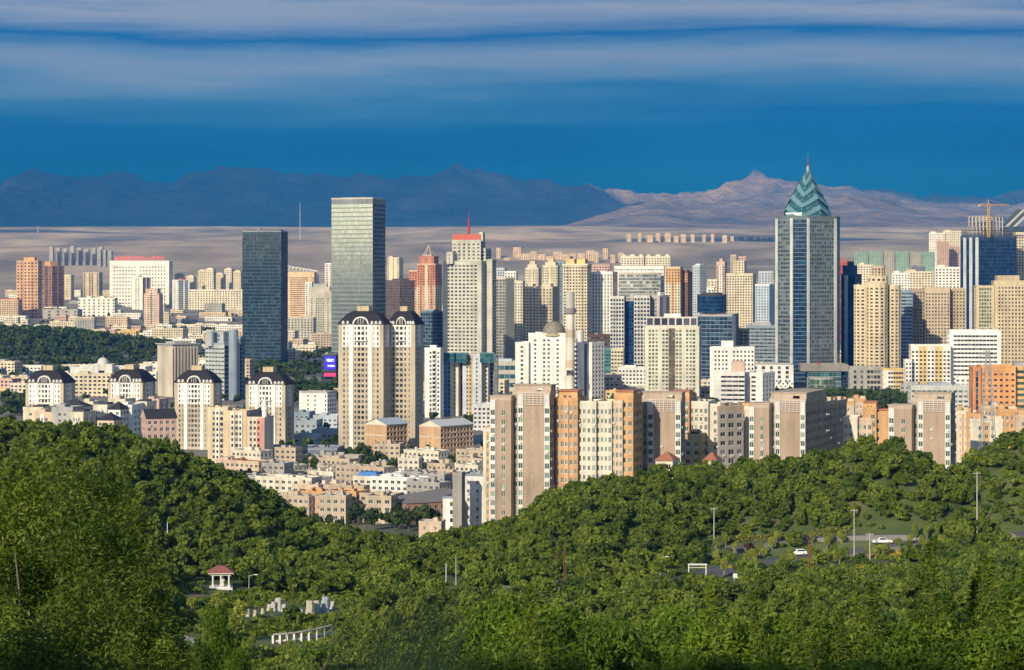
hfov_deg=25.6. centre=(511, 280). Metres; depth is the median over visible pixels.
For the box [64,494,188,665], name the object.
willow tree
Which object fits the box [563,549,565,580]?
lattice mast
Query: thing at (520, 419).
window
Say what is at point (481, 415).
white slab
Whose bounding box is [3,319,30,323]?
city house
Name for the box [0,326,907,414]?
tree belt
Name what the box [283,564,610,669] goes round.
tall grass
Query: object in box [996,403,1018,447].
hillside house
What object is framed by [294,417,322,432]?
service block
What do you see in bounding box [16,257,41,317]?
brown twin tower
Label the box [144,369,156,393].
city block
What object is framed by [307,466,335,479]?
old walkup
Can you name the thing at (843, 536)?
young tree
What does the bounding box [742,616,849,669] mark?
leafy shrub
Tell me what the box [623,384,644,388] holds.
city block
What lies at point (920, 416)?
window
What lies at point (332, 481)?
old house
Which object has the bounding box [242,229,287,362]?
dark glass tower
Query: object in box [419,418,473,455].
walkup slab
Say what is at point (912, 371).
window
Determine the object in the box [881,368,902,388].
cream row block
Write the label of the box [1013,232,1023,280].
cream side tower
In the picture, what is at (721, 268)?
pink slab tower
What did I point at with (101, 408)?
courtyard block
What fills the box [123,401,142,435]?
courtyard block
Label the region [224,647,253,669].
leafy shrub
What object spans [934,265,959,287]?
background block
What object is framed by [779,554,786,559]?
young tree
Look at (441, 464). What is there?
old house
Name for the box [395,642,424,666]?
broadleaf tree
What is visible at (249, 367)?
city house
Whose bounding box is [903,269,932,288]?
background block
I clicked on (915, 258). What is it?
netted block
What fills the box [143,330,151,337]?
city block
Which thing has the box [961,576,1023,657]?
leafy shrub
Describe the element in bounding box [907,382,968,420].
long white roof block
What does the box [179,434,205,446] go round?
window
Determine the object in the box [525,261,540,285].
cream apartment tower
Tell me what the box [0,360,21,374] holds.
city house
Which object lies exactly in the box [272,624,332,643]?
white colonnade
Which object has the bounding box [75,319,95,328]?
city block
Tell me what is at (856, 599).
leafy shoot
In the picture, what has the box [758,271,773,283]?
background block
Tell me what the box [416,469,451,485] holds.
old house
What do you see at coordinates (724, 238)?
plain estate slab
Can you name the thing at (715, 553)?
young tree
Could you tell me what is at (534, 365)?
window
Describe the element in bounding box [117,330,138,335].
city house
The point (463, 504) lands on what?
white works building
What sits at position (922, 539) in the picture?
young tree
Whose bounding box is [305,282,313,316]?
white stripe block
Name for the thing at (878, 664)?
leafy shrub
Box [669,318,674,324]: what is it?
window
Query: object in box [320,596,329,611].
standing stone
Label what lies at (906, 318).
blue grey slab
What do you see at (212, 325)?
city block
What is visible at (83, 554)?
willow tree
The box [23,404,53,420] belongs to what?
courtyard block
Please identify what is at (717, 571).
road
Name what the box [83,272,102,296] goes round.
beige slab
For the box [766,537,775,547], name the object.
young tree
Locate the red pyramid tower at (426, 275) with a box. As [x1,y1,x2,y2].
[409,245,441,315]
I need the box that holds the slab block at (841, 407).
[833,396,846,447]
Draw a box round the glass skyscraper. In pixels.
[775,159,839,384]
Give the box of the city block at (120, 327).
[111,325,130,328]
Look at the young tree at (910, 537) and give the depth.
591.12 m
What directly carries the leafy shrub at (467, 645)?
on the ground at (190, 250)
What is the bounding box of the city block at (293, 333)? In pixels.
[288,330,298,338]
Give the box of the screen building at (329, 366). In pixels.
[321,352,337,381]
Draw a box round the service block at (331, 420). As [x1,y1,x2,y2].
[313,413,337,427]
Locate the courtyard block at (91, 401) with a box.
[83,398,103,404]
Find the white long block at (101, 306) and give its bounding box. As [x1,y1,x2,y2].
[78,296,117,315]
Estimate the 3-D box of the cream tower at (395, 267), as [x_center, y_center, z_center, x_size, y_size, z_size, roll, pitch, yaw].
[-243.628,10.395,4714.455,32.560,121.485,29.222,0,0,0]
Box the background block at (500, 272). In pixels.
[496,268,505,276]
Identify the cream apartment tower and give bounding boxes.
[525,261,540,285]
[542,259,559,321]
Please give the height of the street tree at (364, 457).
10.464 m
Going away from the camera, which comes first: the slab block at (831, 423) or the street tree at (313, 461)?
the slab block at (831, 423)
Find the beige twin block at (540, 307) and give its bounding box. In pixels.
[523,284,557,340]
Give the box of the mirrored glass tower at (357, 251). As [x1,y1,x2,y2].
[331,197,385,353]
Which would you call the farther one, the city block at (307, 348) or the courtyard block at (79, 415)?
the city block at (307, 348)
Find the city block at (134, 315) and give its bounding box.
[112,313,141,318]
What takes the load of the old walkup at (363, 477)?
on the ground at (190, 250)
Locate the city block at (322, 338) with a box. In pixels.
[312,332,330,346]
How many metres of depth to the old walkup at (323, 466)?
1131.37 m
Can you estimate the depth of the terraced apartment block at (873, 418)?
820.79 m
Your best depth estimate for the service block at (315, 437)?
1371.81 m
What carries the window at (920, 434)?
in the tan apartment block at (924, 421)
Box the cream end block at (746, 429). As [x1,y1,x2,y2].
[742,402,749,457]
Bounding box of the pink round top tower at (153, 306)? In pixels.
[144,288,162,326]
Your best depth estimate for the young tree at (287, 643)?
368.37 m
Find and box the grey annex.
[238,335,244,398]
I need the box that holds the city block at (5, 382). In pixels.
[0,378,20,387]
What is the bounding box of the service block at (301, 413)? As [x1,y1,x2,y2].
[294,409,314,419]
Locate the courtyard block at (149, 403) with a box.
[135,399,156,409]
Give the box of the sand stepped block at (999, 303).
[973,275,1023,364]
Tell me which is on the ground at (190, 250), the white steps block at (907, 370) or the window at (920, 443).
the white steps block at (907, 370)
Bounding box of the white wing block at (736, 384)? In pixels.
[715,361,774,404]
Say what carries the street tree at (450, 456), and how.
on the ground at (190, 250)
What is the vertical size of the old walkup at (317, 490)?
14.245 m
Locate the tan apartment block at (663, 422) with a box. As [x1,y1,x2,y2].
[642,391,685,470]
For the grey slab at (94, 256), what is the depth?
7844.76 m
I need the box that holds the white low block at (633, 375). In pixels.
[618,365,644,385]
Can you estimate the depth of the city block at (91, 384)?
1942.14 m
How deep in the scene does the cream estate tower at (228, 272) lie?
5223.63 m
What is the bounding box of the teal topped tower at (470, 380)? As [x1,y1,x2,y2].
[444,352,498,415]
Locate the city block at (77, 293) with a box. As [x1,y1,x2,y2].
[74,290,81,296]
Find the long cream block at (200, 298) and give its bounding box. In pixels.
[189,289,241,309]
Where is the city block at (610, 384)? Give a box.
[604,380,622,390]
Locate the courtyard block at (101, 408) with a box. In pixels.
[92,402,114,424]
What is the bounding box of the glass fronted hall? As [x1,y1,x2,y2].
[498,358,514,393]
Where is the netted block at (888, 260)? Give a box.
[883,251,893,284]
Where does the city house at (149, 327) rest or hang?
on the ground at (190, 250)
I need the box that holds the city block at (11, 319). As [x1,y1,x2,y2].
[6,316,19,323]
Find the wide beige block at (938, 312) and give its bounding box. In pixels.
[910,286,965,343]
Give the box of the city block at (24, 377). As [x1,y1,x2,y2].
[14,374,29,381]
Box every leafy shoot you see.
[519,582,555,668]
[522,620,542,668]
[702,584,737,662]
[747,589,769,660]
[782,585,816,669]
[795,601,826,669]
[825,610,848,669]
[843,590,873,666]
[862,580,889,641]
[905,536,945,629]
[916,538,947,629]
[955,552,998,643]
[957,561,994,642]
[969,553,1003,635]
[1002,558,1023,631]
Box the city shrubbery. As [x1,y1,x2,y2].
[308,456,455,524]
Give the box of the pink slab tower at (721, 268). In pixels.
[716,259,726,312]
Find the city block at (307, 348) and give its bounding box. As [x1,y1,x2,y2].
[292,345,317,358]
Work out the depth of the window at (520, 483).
742.71 m
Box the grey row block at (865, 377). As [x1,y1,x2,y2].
[848,366,883,389]
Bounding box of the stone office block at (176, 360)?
[155,341,199,396]
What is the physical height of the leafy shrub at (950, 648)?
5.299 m
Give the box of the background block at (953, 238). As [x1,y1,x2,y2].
[943,230,960,287]
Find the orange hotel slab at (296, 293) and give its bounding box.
[288,272,316,316]
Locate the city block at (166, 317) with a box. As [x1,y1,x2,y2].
[163,312,169,323]
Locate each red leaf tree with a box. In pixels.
[605,567,613,575]
[744,541,754,550]
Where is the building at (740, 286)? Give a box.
[726,261,755,327]
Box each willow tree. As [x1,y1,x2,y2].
[0,427,136,620]
[0,476,62,603]
[0,478,154,669]
[0,533,85,666]
[0,596,136,669]
[0,603,147,669]
[23,435,153,613]
[31,549,204,669]
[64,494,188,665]
[67,630,190,669]
[111,583,202,669]
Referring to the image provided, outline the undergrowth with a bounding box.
[8,440,1023,669]
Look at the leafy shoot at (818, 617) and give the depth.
46.03 m
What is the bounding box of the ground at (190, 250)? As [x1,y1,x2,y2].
[0,226,1023,668]
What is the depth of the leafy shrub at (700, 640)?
59.95 m
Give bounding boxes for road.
[672,539,928,578]
[723,534,918,552]
[1008,531,1023,537]
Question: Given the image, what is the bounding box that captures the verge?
[742,540,883,556]
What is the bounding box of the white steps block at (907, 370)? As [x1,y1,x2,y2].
[903,359,911,382]
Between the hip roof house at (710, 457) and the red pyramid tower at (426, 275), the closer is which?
the hip roof house at (710, 457)
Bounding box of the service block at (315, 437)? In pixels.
[294,432,321,444]
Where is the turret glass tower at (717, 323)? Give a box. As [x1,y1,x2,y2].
[697,290,738,378]
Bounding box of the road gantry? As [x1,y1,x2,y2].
[688,564,706,574]
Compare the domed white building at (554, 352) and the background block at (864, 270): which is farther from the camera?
the background block at (864, 270)
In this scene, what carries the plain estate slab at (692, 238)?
on the ground at (190, 250)
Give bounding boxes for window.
[173,349,173,396]
[176,349,176,378]
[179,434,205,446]
[213,450,231,463]
[332,217,372,353]
[373,214,384,314]
[444,371,497,415]
[447,276,476,353]
[483,277,495,351]
[491,490,547,519]
[518,417,522,422]
[518,426,522,431]
[518,435,522,440]
[518,444,522,449]
[518,481,522,486]
[521,365,602,397]
[524,313,557,340]
[557,426,640,488]
[564,295,590,338]
[593,309,608,332]
[611,314,648,365]
[625,312,633,364]
[647,318,652,324]
[648,414,652,419]
[648,440,652,445]
[649,341,694,391]
[654,318,659,324]
[662,318,667,324]
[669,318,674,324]
[676,318,681,324]
[684,318,688,324]
[691,318,696,324]
[701,325,731,378]
[728,414,733,418]
[728,423,733,427]
[728,431,733,436]
[728,440,733,445]
[728,449,733,454]
[728,458,733,463]
[779,237,833,362]
[793,236,839,380]
[841,352,853,379]
[855,300,899,367]
[912,371,949,383]
[915,301,964,343]
[918,414,922,419]
[918,423,922,428]
[918,432,922,437]
[918,441,922,446]
[954,352,996,383]
[979,295,990,328]
[998,298,1023,362]
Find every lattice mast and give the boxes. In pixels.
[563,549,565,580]
[808,536,810,567]
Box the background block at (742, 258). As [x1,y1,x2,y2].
[739,256,746,272]
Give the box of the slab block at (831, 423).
[826,397,836,449]
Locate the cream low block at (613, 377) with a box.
[604,373,621,380]
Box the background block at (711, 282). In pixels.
[707,279,717,291]
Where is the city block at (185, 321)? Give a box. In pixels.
[176,318,197,323]
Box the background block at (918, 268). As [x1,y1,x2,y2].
[911,265,924,270]
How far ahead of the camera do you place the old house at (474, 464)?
1097.08 m
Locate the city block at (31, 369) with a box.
[22,364,42,373]
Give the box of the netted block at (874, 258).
[868,250,881,265]
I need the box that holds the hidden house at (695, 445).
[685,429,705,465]
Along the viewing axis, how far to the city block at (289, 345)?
2744.22 m
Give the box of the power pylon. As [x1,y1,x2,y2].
[974,349,999,449]
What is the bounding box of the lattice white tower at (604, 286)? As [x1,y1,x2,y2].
[591,271,617,333]
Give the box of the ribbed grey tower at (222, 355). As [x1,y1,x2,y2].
[205,329,239,399]
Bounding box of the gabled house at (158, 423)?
[140,408,177,443]
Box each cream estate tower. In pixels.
[175,273,184,279]
[186,275,195,288]
[198,269,204,288]
[205,268,215,288]
[216,273,225,288]
[224,268,233,288]
[233,270,241,288]
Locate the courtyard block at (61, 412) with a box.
[52,403,84,425]
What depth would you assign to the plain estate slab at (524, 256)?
8436.83 m
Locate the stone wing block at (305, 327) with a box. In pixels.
[288,317,315,340]
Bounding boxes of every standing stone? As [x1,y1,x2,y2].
[270,601,276,611]
[275,597,281,610]
[305,600,314,614]
[313,600,320,612]
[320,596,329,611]
[330,601,334,608]
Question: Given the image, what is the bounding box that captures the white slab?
[473,402,489,430]
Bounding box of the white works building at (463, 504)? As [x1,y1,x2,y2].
[442,469,482,529]
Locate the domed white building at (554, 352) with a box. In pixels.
[515,292,604,398]
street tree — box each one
[301,458,308,466]
[308,456,318,467]
[345,446,355,453]
[347,506,356,525]
[352,502,364,525]
[354,442,365,453]
[359,455,370,463]
[361,510,368,527]
[363,445,371,454]
[366,507,384,529]
[371,450,383,461]
[381,511,389,525]
[386,458,397,468]
[390,504,402,528]
[390,510,400,529]
[400,508,416,531]
[414,503,430,518]
[425,508,437,518]
[434,509,440,518]
[447,454,455,461]
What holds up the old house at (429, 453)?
on the ground at (190, 250)
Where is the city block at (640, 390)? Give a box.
[624,387,644,392]
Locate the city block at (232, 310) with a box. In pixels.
[228,308,241,312]
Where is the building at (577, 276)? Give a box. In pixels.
[562,259,591,340]
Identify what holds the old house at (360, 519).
on the ground at (190, 250)
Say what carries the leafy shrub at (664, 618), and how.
on the ground at (190, 250)
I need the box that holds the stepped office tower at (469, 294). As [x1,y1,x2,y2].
[443,214,495,353]
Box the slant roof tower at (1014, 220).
[1000,209,1023,235]
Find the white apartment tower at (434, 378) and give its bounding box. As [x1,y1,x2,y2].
[424,345,443,417]
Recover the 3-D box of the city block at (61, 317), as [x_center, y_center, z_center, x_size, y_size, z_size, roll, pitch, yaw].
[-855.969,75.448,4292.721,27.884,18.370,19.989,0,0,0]
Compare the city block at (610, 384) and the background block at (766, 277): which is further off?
the background block at (766, 277)
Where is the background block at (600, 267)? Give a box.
[591,264,610,271]
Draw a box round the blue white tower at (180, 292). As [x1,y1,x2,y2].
[172,278,189,309]
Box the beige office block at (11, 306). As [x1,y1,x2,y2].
[0,298,21,315]
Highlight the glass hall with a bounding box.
[798,362,848,388]
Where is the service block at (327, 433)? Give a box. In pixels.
[311,427,337,440]
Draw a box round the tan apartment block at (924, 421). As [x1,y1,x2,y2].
[888,391,955,468]
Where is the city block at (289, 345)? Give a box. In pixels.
[288,341,292,349]
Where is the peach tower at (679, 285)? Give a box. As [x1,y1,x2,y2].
[665,267,692,316]
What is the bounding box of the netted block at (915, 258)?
[910,252,921,268]
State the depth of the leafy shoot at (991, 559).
59.47 m
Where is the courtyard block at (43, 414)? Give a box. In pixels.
[33,408,51,421]
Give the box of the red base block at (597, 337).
[587,333,609,347]
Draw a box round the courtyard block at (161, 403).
[148,396,168,408]
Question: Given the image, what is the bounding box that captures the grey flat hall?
[43,306,82,318]
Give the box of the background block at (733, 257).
[730,254,736,272]
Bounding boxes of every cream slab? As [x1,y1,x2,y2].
[64,274,73,299]
[621,254,644,265]
[645,254,670,266]
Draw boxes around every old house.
[215,456,268,471]
[231,446,272,459]
[246,472,262,476]
[255,473,321,492]
[262,459,293,473]
[274,445,302,462]
[276,460,307,469]
[278,490,318,516]
[303,454,359,468]
[314,450,364,459]
[315,490,345,512]
[318,489,351,524]
[322,479,343,483]
[335,463,395,482]
[356,504,366,522]
[359,490,403,503]
[366,491,397,523]
[371,458,397,464]
[371,473,427,494]
[373,440,404,459]
[386,468,411,474]
[398,454,422,470]
[401,467,436,475]
[403,446,450,461]
[406,476,450,493]
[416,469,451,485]
[423,459,454,468]
[455,460,482,471]
[456,446,482,456]
[456,453,482,463]
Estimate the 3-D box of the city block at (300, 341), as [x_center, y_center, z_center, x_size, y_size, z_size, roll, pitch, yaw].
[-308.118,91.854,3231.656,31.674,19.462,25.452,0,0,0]
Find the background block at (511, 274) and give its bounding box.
[504,271,517,280]
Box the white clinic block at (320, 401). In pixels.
[299,390,336,413]
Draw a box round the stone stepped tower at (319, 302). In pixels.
[308,284,330,332]
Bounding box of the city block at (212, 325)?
[194,323,217,327]
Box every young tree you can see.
[186,597,196,609]
[198,607,210,618]
[210,589,222,605]
[226,612,244,632]
[232,599,248,618]
[247,636,255,645]
[258,618,265,624]
[279,617,289,628]
[284,639,292,647]
[295,614,301,623]
[328,612,335,620]
[332,632,346,639]
[338,603,344,611]
[341,618,351,628]
[355,602,368,619]
[378,603,389,621]
[395,597,410,617]
[425,589,438,604]
[712,536,719,548]
[712,548,719,559]
[720,556,728,574]
[721,532,728,546]
[731,543,737,551]
[742,553,749,561]
[746,551,753,559]
[749,548,756,555]
[751,556,757,563]
[756,540,764,555]
[760,548,767,557]
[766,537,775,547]
[774,531,780,541]
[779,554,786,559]
[786,546,793,557]
[787,552,795,561]
[810,531,814,540]
[824,536,829,547]
[828,531,833,543]
[828,550,836,563]
[829,546,837,552]
[835,548,843,563]
[840,534,846,542]
[841,545,849,560]
[865,546,871,556]
[871,545,879,558]
[878,545,884,554]
[883,543,890,553]
[895,537,901,547]
[907,534,912,540]
[911,521,917,535]
[912,525,918,539]
[919,535,924,548]
[924,526,929,538]
[934,522,939,532]
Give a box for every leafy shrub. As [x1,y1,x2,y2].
[185,636,215,669]
[195,602,239,669]
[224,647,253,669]
[414,623,522,669]
[445,591,532,662]
[452,645,532,669]
[489,600,583,661]
[496,645,594,669]
[515,606,617,669]
[541,614,666,669]
[558,655,635,669]
[612,612,688,668]
[613,653,663,669]
[629,603,706,658]
[647,646,714,669]
[665,608,752,667]
[684,648,751,669]
[706,610,805,667]
[740,651,784,669]
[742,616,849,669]
[749,657,805,669]
[790,659,875,669]
[796,624,897,669]
[838,645,943,669]
[867,621,940,668]
[869,604,986,657]
[884,645,967,669]
[916,636,997,669]
[928,588,998,642]
[955,581,1018,638]
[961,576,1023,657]
[961,627,1004,669]
[989,627,1023,669]
[1007,590,1023,630]
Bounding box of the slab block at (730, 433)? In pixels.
[716,402,743,474]
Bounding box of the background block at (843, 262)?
[840,260,846,340]
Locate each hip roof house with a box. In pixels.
[65,400,93,409]
[97,412,123,426]
[108,401,129,427]
[398,488,452,522]
[654,451,678,478]
[703,452,721,475]
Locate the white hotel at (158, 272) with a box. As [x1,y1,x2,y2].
[110,256,172,306]
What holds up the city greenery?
on the ground at (190, 250)
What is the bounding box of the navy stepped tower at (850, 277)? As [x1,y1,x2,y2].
[841,261,861,379]
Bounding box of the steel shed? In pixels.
[274,444,344,455]
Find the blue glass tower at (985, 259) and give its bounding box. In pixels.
[960,216,1016,328]
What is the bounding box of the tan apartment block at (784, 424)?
[748,388,826,462]
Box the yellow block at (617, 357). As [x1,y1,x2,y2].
[611,347,624,373]
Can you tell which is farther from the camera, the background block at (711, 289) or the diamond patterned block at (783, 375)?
the background block at (711, 289)
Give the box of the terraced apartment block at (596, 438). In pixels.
[555,389,641,488]
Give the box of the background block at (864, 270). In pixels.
[857,263,873,284]
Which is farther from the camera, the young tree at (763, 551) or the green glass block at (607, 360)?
the green glass block at (607, 360)
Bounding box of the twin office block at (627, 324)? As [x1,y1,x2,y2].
[610,292,669,365]
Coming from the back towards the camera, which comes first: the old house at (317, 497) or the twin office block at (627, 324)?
the twin office block at (627, 324)
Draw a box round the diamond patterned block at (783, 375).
[755,363,792,388]
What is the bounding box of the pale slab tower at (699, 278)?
[692,264,706,316]
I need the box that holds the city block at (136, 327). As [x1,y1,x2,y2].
[131,325,142,328]
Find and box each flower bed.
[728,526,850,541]
[870,549,901,557]
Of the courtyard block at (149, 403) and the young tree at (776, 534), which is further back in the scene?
the courtyard block at (149, 403)
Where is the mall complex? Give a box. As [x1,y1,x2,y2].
[614,266,664,300]
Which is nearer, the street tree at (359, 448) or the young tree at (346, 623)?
the young tree at (346, 623)
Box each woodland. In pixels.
[0,324,293,377]
[0,414,1023,657]
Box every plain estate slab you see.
[496,248,500,258]
[513,247,520,257]
[521,253,529,259]
[530,251,536,259]
[538,254,545,259]
[553,252,562,259]
[562,254,569,260]
[570,253,575,258]
[578,253,585,258]
[586,251,594,260]
[595,252,598,262]
[603,248,607,258]
[610,255,614,262]
[618,253,623,262]
[627,234,630,241]
[646,235,652,241]
[656,233,659,241]
[665,233,670,241]
[674,236,678,242]
[681,234,685,242]
[691,234,694,242]
[722,235,726,242]
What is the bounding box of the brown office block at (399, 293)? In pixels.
[385,279,414,319]
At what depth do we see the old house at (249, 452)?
1155.99 m
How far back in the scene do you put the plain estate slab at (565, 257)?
8517.43 m
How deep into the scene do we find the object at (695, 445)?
800.89 m
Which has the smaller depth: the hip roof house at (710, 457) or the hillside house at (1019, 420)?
the hip roof house at (710, 457)
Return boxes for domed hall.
[70,357,152,377]
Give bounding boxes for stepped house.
[843,396,854,414]
[853,394,866,414]
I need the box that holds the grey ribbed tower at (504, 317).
[496,277,514,359]
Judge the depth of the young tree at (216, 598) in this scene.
431.61 m
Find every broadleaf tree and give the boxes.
[223,626,246,646]
[294,638,341,669]
[384,628,424,663]
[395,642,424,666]
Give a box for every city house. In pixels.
[0,315,28,321]
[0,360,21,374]
[0,368,5,374]
[0,374,9,377]
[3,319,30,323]
[10,382,25,393]
[44,306,69,308]
[61,363,90,370]
[100,328,120,333]
[103,290,109,296]
[106,316,129,326]
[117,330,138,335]
[121,329,143,332]
[146,325,156,329]
[148,363,156,370]
[151,327,187,337]
[157,324,173,327]
[167,309,184,312]
[173,323,193,326]
[173,337,201,352]
[176,315,188,318]
[187,325,202,334]
[188,333,201,338]
[198,360,204,364]
[199,312,227,317]
[205,303,224,311]
[245,359,254,376]
[292,343,316,345]
[498,379,508,393]
[605,388,615,398]
[701,388,709,398]
[843,375,847,380]
[955,376,968,383]
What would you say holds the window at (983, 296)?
in the sand stepped block at (999, 303)
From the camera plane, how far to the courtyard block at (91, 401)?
1133.90 m
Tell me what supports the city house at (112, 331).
on the ground at (190, 250)
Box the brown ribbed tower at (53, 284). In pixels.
[42,262,63,307]
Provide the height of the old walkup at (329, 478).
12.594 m
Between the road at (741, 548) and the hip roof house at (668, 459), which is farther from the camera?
the hip roof house at (668, 459)
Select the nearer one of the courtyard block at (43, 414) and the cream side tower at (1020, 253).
the courtyard block at (43, 414)
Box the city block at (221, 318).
[205,316,233,320]
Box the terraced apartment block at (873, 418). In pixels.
[843,400,888,444]
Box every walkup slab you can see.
[363,417,407,449]
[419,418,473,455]
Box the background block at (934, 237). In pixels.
[929,232,944,266]
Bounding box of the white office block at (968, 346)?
[947,329,1000,383]
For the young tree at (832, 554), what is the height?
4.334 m
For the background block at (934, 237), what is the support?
on the ground at (190, 250)
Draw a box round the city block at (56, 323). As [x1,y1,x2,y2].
[50,320,74,327]
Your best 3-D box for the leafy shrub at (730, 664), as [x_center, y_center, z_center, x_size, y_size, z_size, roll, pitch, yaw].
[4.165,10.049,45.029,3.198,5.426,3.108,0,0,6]
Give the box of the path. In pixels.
[173,634,222,655]
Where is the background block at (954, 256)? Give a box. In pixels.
[949,244,959,266]
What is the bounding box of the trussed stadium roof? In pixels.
[288,265,318,283]
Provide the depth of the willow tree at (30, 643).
41.94 m
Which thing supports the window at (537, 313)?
in the beige twin block at (540, 307)
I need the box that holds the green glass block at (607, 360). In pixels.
[604,347,610,373]
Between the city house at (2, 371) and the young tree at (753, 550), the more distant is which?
the city house at (2, 371)
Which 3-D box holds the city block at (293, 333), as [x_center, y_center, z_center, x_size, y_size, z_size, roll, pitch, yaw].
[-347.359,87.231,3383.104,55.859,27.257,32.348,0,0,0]
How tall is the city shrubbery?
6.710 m
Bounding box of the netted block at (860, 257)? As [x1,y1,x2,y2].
[854,251,866,264]
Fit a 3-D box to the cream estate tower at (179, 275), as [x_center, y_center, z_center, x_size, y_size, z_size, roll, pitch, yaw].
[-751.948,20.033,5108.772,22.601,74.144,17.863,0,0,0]
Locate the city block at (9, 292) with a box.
[5,289,15,296]
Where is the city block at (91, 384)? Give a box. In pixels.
[74,371,113,396]
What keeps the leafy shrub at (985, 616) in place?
on the ground at (190, 250)
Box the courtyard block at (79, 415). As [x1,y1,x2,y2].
[70,409,95,424]
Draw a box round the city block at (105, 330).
[87,329,108,331]
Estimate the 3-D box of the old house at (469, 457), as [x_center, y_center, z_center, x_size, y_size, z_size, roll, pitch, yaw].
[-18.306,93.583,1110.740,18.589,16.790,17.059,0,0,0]
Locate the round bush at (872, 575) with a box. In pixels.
[867,571,884,578]
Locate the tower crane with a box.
[978,200,1008,236]
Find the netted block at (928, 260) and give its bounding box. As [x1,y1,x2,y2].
[922,251,934,286]
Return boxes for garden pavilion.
[208,565,233,589]
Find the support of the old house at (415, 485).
on the ground at (190, 250)
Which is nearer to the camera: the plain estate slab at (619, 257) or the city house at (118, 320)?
the city house at (118, 320)
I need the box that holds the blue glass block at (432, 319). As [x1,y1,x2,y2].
[420,309,442,359]
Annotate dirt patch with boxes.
[187,592,203,597]
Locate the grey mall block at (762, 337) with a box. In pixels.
[746,322,774,362]
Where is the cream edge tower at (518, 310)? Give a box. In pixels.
[514,280,524,359]
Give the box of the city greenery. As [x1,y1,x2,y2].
[14,313,955,453]
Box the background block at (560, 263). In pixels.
[556,261,565,324]
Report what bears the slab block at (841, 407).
on the ground at (190, 250)
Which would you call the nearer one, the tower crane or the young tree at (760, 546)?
the young tree at (760, 546)
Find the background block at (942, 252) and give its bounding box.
[937,239,948,266]
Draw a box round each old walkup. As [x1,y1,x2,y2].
[238,468,260,472]
[260,467,311,474]
[291,472,331,481]
[291,480,323,490]
[298,486,327,493]
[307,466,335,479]
[316,499,318,513]
[318,463,342,467]
[323,480,369,489]
[328,485,369,504]
[353,471,382,488]
[423,466,455,472]
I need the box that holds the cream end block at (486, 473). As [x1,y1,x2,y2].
[483,425,489,522]
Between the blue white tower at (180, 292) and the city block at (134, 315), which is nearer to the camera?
the city block at (134, 315)
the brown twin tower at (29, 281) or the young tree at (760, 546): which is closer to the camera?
the young tree at (760, 546)
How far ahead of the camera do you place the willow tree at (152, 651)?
46.10 m
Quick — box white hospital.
[710,340,754,397]
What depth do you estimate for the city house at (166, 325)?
3787.87 m
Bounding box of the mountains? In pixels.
[0,162,1023,227]
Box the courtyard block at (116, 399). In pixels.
[109,396,135,403]
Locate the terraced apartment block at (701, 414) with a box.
[672,389,728,455]
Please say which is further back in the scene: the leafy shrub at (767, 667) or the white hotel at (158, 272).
the white hotel at (158, 272)
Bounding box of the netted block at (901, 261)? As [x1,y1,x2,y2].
[895,250,908,272]
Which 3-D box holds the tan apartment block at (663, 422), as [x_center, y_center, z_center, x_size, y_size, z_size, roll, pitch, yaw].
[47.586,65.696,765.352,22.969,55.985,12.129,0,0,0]
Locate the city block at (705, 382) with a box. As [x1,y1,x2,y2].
[701,379,709,385]
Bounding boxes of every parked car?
[793,549,806,555]
[871,537,892,543]
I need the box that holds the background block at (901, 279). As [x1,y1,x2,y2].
[892,271,909,289]
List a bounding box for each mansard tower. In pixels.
[24,365,75,405]
[107,364,156,401]
[174,365,222,449]
[245,367,294,443]
[337,306,423,449]
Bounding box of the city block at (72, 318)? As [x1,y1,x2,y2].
[68,316,95,320]
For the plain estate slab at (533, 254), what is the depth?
8605.39 m
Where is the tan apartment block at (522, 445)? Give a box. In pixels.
[489,383,556,520]
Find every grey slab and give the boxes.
[49,247,53,261]
[56,248,60,264]
[63,248,67,264]
[70,246,75,264]
[77,248,82,264]
[84,249,89,264]
[92,248,96,264]
[97,249,101,266]
[103,250,106,266]
[108,251,112,266]
[901,289,912,367]
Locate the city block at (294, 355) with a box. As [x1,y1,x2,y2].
[288,350,300,361]
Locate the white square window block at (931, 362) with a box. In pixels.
[909,344,950,383]
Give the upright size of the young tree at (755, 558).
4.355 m
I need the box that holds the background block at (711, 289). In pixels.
[707,287,714,291]
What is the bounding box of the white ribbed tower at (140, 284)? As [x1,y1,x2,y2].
[132,275,150,309]
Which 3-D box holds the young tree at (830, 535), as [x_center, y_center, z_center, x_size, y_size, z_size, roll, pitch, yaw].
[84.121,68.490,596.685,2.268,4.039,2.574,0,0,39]
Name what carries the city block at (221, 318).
on the ground at (190, 250)
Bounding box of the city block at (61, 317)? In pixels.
[54,315,68,320]
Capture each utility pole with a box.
[851,509,857,556]
[866,532,873,559]
[974,473,979,533]
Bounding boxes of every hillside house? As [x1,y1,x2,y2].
[955,405,967,461]
[965,407,977,452]
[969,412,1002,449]
[981,400,997,415]
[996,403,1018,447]
[1015,408,1023,431]
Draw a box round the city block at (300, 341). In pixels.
[288,337,307,344]
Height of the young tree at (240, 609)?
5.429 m
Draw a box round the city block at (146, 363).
[139,362,154,365]
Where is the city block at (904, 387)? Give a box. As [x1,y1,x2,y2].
[900,382,923,392]
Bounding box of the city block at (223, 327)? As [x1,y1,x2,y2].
[215,324,241,330]
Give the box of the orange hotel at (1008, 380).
[969,362,1023,411]
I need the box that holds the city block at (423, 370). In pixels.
[423,360,424,381]
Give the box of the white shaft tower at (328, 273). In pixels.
[325,263,330,286]
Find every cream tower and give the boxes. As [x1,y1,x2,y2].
[207,394,273,463]
[387,256,402,279]
[645,313,700,397]
[854,265,900,367]
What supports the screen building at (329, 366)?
on the ground at (190, 250)

